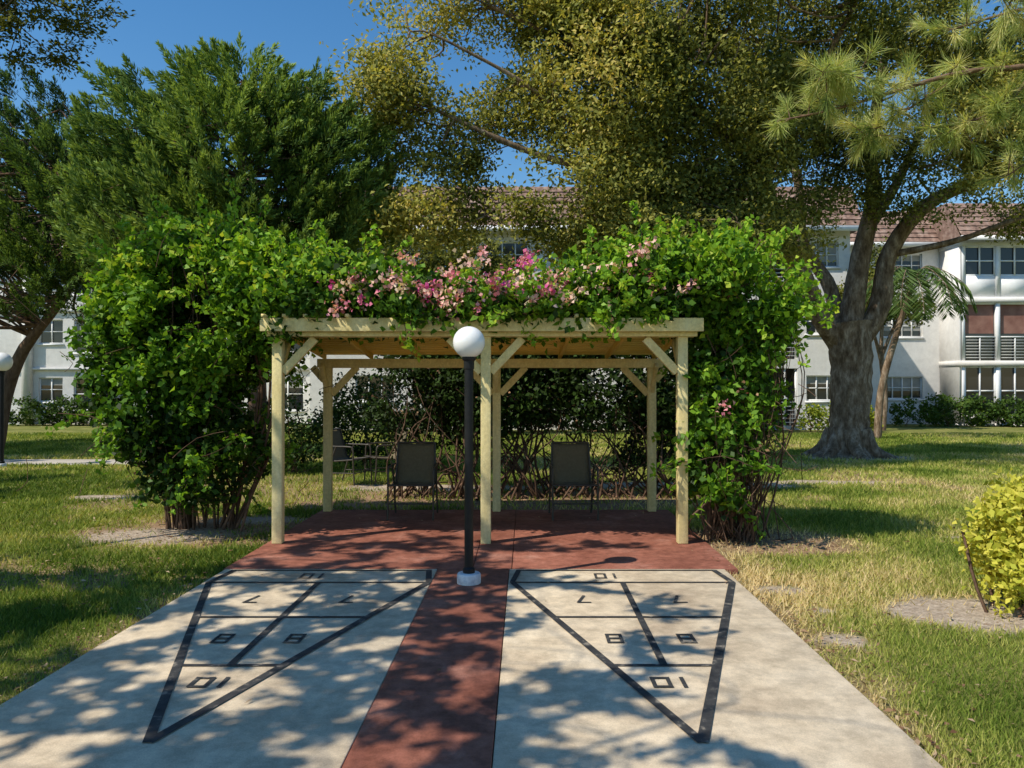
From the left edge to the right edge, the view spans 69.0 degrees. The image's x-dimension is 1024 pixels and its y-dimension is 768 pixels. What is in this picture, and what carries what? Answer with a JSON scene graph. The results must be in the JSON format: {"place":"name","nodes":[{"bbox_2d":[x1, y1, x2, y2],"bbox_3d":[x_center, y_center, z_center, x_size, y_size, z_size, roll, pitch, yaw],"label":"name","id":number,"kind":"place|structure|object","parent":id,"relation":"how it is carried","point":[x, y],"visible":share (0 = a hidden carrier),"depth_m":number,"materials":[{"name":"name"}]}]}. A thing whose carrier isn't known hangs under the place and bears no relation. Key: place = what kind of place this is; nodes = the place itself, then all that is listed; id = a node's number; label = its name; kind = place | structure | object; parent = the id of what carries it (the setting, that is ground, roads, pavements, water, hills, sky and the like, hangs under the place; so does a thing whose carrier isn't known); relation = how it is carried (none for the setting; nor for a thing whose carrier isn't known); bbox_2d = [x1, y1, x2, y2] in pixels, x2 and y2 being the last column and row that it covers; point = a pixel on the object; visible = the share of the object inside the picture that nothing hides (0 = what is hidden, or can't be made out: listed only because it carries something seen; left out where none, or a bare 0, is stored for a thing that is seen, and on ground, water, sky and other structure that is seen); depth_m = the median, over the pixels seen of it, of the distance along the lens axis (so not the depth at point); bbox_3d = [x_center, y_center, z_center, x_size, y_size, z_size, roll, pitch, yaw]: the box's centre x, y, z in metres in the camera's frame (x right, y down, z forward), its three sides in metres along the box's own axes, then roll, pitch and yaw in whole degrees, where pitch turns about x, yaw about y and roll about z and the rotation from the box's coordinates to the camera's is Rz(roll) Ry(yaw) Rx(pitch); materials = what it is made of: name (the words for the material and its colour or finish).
{"place":"outdoors","nodes":[
{"label":"outdoors","id":0,"kind":"place"},
{"bbox_2d":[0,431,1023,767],"bbox_3d":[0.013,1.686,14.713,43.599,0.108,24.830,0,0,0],"label":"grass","id":1,"kind":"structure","parent":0,"point":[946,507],"depth_m":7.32,"materials":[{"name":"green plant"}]},
{"bbox_2d":[0,424,1023,767],"bbox_3d":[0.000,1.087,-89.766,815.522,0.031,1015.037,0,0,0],"label":"ground","id":2,"kind":"structure","parent":0,"point":[938,612],"depth_m":7.33,"materials":[{"name":"green plant"}]},
{"bbox_2d":[0,352,12,466],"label":"street lamp","id":3,"kind":"object","parent":2,"relation":"on","point":[6,361],"visible":0.94,"depth_m":15.36,"materials":[{"name":"white glass"}]},
{"bbox_2d":[9,392,114,425],"bbox_3d":[-19.530,1.223,32.771,6.426,1.788,1.624,0,0,0],"label":"hedge","id":4,"kind":"object","parent":2,"relation":"on","point":[51,409],"visible":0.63,"depth_m":32.56,"materials":[{"name":"green plant"}]},
{"bbox_2d":[4,459,126,464],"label":"footpath","id":5,"kind":"structure","parent":2,"relation":"on","point":[55,461],"depth_m":16.47,"materials":[{"name":"concrete"}]},
{"bbox_2d":[0,0,135,85],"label":"oak tree","id":6,"kind":"object","parent":2,"relation":"on","point":[8,17],"visible":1,"depth_m":7.81,"materials":[{"name":"green plant"}]},
{"bbox_2d":[0,52,146,446],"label":"juniper tree","id":7,"kind":"object","parent":2,"relation":"on","point":[24,169],"visible":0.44,"depth_m":17.16,"materials":[{"name":"green plant"}]},
{"bbox_2d":[0,259,309,424],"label":"walls","id":8,"kind":"structure","parent":2,"relation":"on","point":[45,362],"depth_m":34.00,"materials":[{"name":"white paint"}]},
{"bbox_2d":[37,277,304,411],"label":"trim","id":9,"kind":"structure","parent":8,"relation":"attached to","point":[51,344],"depth_m":34.08,"materials":[{"name":"white paint"}]},
{"bbox_2d":[41,264,302,408],"bbox_3d":[-17.750,-2.192,34.144,16.500,6.800,0.001,0,0,0],"label":"glass","id":10,"kind":"object","parent":9,"relation":"attached to","point":[57,338],"visible":0.16,"depth_m":34.13,"materials":[{"name":"black"}]},
{"bbox_2d":[41,321,302,387],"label":"blinds","id":11,"kind":"object","parent":9,"relation":"attached to","point":[48,381],"visible":0.2,"depth_m":34.13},
{"bbox_2d":[43,31,411,472],"bbox_3d":[-5.059,-2.397,13.667,6.418,8.389,4.031,0,0,0],"label":"juniper tree","id":12,"kind":"object","parent":2,"relation":"on","point":[175,161],"visible":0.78,"depth_m":12.89,"materials":[{"name":"green plant"}]},
{"bbox_2d":[246,369,428,473],"bbox_3d":[-3.541,0.702,15.059,3.810,2.130,2.157,0,0,-39],"label":"shrub","id":13,"kind":"object","parent":2,"relation":"on","point":[314,428],"visible":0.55,"depth_m":15.05,"materials":[{"name":"green plant"}]},
{"bbox_2d":[223,510,480,569],"bbox_3d":[-1.430,1.710,8.227,2.267,0.120,3.225,0,0,0],"label":"pad","id":14,"kind":"object","parent":2,"relation":"on","point":[359,539],"visible":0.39,"depth_m":7.70,"materials":[{"name":"red paint"}]},
{"bbox_2d":[387,442,437,520],"bbox_3d":[-1.230,1.199,9.325,0.577,0.917,0.631,0,0,0],"label":"patio chair","id":15,"kind":"object","parent":14,"relation":"on","point":[416,463],"visible":1,"depth_m":9.54,"materials":[{"name":"fabric"}]},
{"bbox_2d":[260,314,703,543],"bbox_3d":[-0.290,0.477,8.780,4.680,2.347,2.627,0,0,0],"label":"pergola","id":16,"kind":"object","parent":14,"relation":"on","point":[681,331],"visible":0.83,"depth_m":7.70,"materials":[{"name":"yellow paint"}]},
{"bbox_2d":[333,428,371,485],"bbox_3d":[-2.780,1.219,12.604,0.631,0.917,0.577,0,0,20],"label":"patio chair","id":17,"kind":"object","parent":2,"relation":"on","point":[339,451],"visible":0.87,"depth_m":12.75,"materials":[{"name":"metal"}]},
{"bbox_2d":[364,428,408,483],"bbox_3d":[-2.172,1.221,12.909,0.631,0.917,0.577,0,0,-30],"label":"patio chair","id":18,"kind":"object","parent":2,"relation":"on","point":[376,457],"visible":0.59,"depth_m":12.99,"materials":[{"name":"metal"}]},
{"bbox_2d":[7,175,840,545],"bbox_3d":[-0.924,-0.261,8.353,8.876,4.183,2.625,0,0,6],"label":"bougainvillea","id":19,"kind":"object","parent":2,"relation":"on","point":[165,313],"visible":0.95,"depth_m":7.75,"materials":[{"name":"green plant"}]},
{"bbox_2d":[357,230,537,433],"bbox_3d":[-2.484,-1.710,25.045,6.752,7.148,2.851,0,0,0],"label":"bougainvillea","id":20,"kind":"object","parent":2,"relation":"on","point":[431,260],"visible":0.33,"depth_m":24.57,"materials":[{"name":"green plant"}]},
{"bbox_2d":[0,569,942,767],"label":"shuffleboard court","id":21,"kind":"object","parent":2,"relation":"on","point":[623,668],"visible":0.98,"depth_m":4.04,"materials":[{"name":"concrete"}]},
{"bbox_2d":[453,326,484,585],"bbox_3d":[-0.354,0.580,6.127,0.263,2.109,0.263,0,0,0],"label":"street lamp","id":22,"kind":"object","parent":21,"relation":"on","point":[468,343],"visible":1,"depth_m":6.09,"materials":[{"name":"black metal"}]},
{"bbox_2d":[474,510,515,569],"bbox_3d":[-0.147,1.710,8.227,0.345,0.121,3.231,0,0,1],"label":"pad","id":23,"kind":"object","parent":2,"relation":"on","point":[497,553],"visible":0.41,"depth_m":7.59,"materials":[{"name":"red paint"}]},
{"bbox_2d":[0,477,1021,767],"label":"fallen leaves","id":24,"kind":"object","parent":2,"relation":"on","point":[902,727],"visible":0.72,"depth_m":5.53,"materials":[{"name":"plant"}]},
{"bbox_2d":[355,339,711,499],"bbox_3d":[0.678,0.217,11.467,6.210,3.186,2.134,0,0,0],"label":"hedge","id":25,"kind":"object","parent":2,"relation":"on","point":[536,396],"visible":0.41,"depth_m":11.12,"materials":[{"name":"green plant"}]},
{"bbox_2d":[337,399,789,432],"bbox_3d":[1.805,1.316,28.167,17.372,1.677,1.775,0,0,0],"label":"hedge","id":26,"kind":"object","parent":2,"relation":"on","point":[609,424],"visible":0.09,"depth_m":27.92,"materials":[{"name":"green plant"}]},
{"bbox_2d":[310,231,849,429],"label":"walls","id":27,"kind":"structure","parent":2,"relation":"on","point":[816,350],"depth_m":29.51,"materials":[{"name":"white paint"}]},
{"bbox_2d":[340,187,860,233],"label":"roof","id":28,"kind":"structure","parent":27,"relation":"on","point":[848,218],"depth_m":29.63,"materials":[{"name":"tile"}]},
{"bbox_2d":[356,225,858,425],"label":"trim","id":29,"kind":"structure","parent":27,"relation":"attached to","point":[845,228],"depth_m":29.58,"materials":[{"name":"white paint"}]},
{"bbox_2d":[357,244,835,398],"bbox_3d":[3.375,-2.489,29.646,19.150,6.300,0.001,0,0,0],"label":"glass","id":30,"kind":"object","parent":29,"relation":"attached to","point":[821,393],"visible":0.06,"depth_m":29.63,"materials":[{"name":"black"}]},
{"bbox_2d":[360,244,835,391],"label":"blinds","id":31,"kind":"object","parent":29,"relation":"attached to","point":[820,380],"visible":0.13,"depth_m":29.66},
{"bbox_2d":[512,510,737,573],"bbox_3d":[1.032,1.710,8.227,2.062,0.120,3.225,0,0,0],"label":"pad","id":32,"kind":"object","parent":2,"relation":"on","point":[581,539],"visible":0.77,"depth_m":7.70,"materials":[{"name":"red paint"}]},
{"bbox_2d":[548,441,598,520],"bbox_3d":[0.759,1.199,9.325,0.577,0.917,0.631,0,0,-2],"label":"patio chair","id":33,"kind":"object","parent":32,"relation":"on","point":[570,464],"visible":1,"depth_m":9.55,"materials":[{"name":"fabric"}]},
{"bbox_2d":[319,0,1023,460],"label":"oak tree","id":34,"kind":"object","parent":2,"relation":"on","point":[647,60],"visible":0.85,"depth_m":14.21,"materials":[{"name":"green plant"}]},
{"bbox_2d":[763,260,793,425],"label":"porch walls","id":35,"kind":"structure","parent":2,"relation":"on","point":[790,372],"depth_m":30.35,"materials":[{"name":"white paint"}]},
{"bbox_2d":[794,402,883,431],"bbox_3d":[12.214,1.191,27.998,3.258,1.607,1.481,0,0,0],"label":"hedge","id":36,"kind":"object","parent":2,"relation":"on","point":[815,412],"visible":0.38,"depth_m":27.82,"materials":[{"name":"green plant"}]},
{"bbox_2d":[837,234,938,430],"bbox_3d":[14.362,-1.914,29.066,4.155,7.606,3.048,0,0,0],"label":"oak tree","id":37,"kind":"object","parent":2,"relation":"on","point":[880,349],"visible":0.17,"depth_m":28.88,"materials":[{"name":"plant"}]},
{"bbox_2d":[758,0,1023,200],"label":"pine tree","id":38,"kind":"object","parent":2,"relation":"on","point":[836,77],"visible":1,"depth_m":7.11,"materials":[{"name":"green plant"}]},
{"bbox_2d":[865,265,977,437],"bbox_3d":[13.206,-1.000,24.389,3.521,5.715,3.377,0,0,40],"label":"palm tree","id":39,"kind":"object","parent":2,"relation":"on","point":[911,279],"visible":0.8,"depth_m":23.97,"materials":[{"name":"palm leaves"},{"name":"palm bark"}]},
{"bbox_2d":[850,240,1023,425],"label":"walls","id":40,"kind":"structure","parent":2,"relation":"on","point":[932,359],"depth_m":34.29,"materials":[{"name":"white paint"}]},
{"bbox_2d":[850,235,1023,423],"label":"trim","id":41,"kind":"structure","parent":40,"relation":"attached to","point":[996,283],"depth_m":32.88,"materials":[{"name":"white paint"}]},
{"bbox_2d":[884,256,919,390],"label":"blinds","id":42,"kind":"object","parent":41,"relation":"attached to","point":[906,382],"visible":0.23,"depth_m":34.43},
{"bbox_2d":[884,248,1023,412],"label":"glass","id":43,"kind":"object","parent":41,"relation":"attached to","point":[987,350],"visible":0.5,"depth_m":32.95,"materials":[{"name":"black"}]},
{"bbox_2d":[850,203,1023,241],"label":"roof","id":44,"kind":"structure","parent":40,"relation":"on","point":[933,233],"depth_m":33.59,"materials":[{"name":"tile"}]},
{"bbox_2d":[965,305,1023,333],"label":"curtains","id":45,"kind":"object","parent":40,"relation":"attached to","point":[1011,319],"visible":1,"depth_m":32.98,"materials":[{"name":"red fabric"}]},
{"bbox_2d":[889,391,1021,426],"bbox_3d":[19.108,1.246,31.980,5.934,1.932,1.528,0,0,0],"label":"hedge","id":46,"kind":"object","parent":2,"relation":"on","point":[936,415],"visible":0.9,"depth_m":31.80,"materials":[{"name":"green plant"}]},
{"bbox_2d":[947,466,1023,617],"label":"yellow shrub","id":47,"kind":"object","parent":2,"relation":"on","point":[995,536],"visible":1,"depth_m":5.43,"materials":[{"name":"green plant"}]},
{"bbox_2d":[999,398,1023,426],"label":"hedge","id":48,"kind":"object","parent":2,"relation":"on","point":[1019,421],"visible":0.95,"depth_m":31.43,"materials":[{"name":"green plant"}]},
{"bbox_2d":[0,0,1023,228],"label":"sky","id":49,"kind":"structure","parent":0,"point":[299,26],"materials":[{"name":"blue"}]}
]}

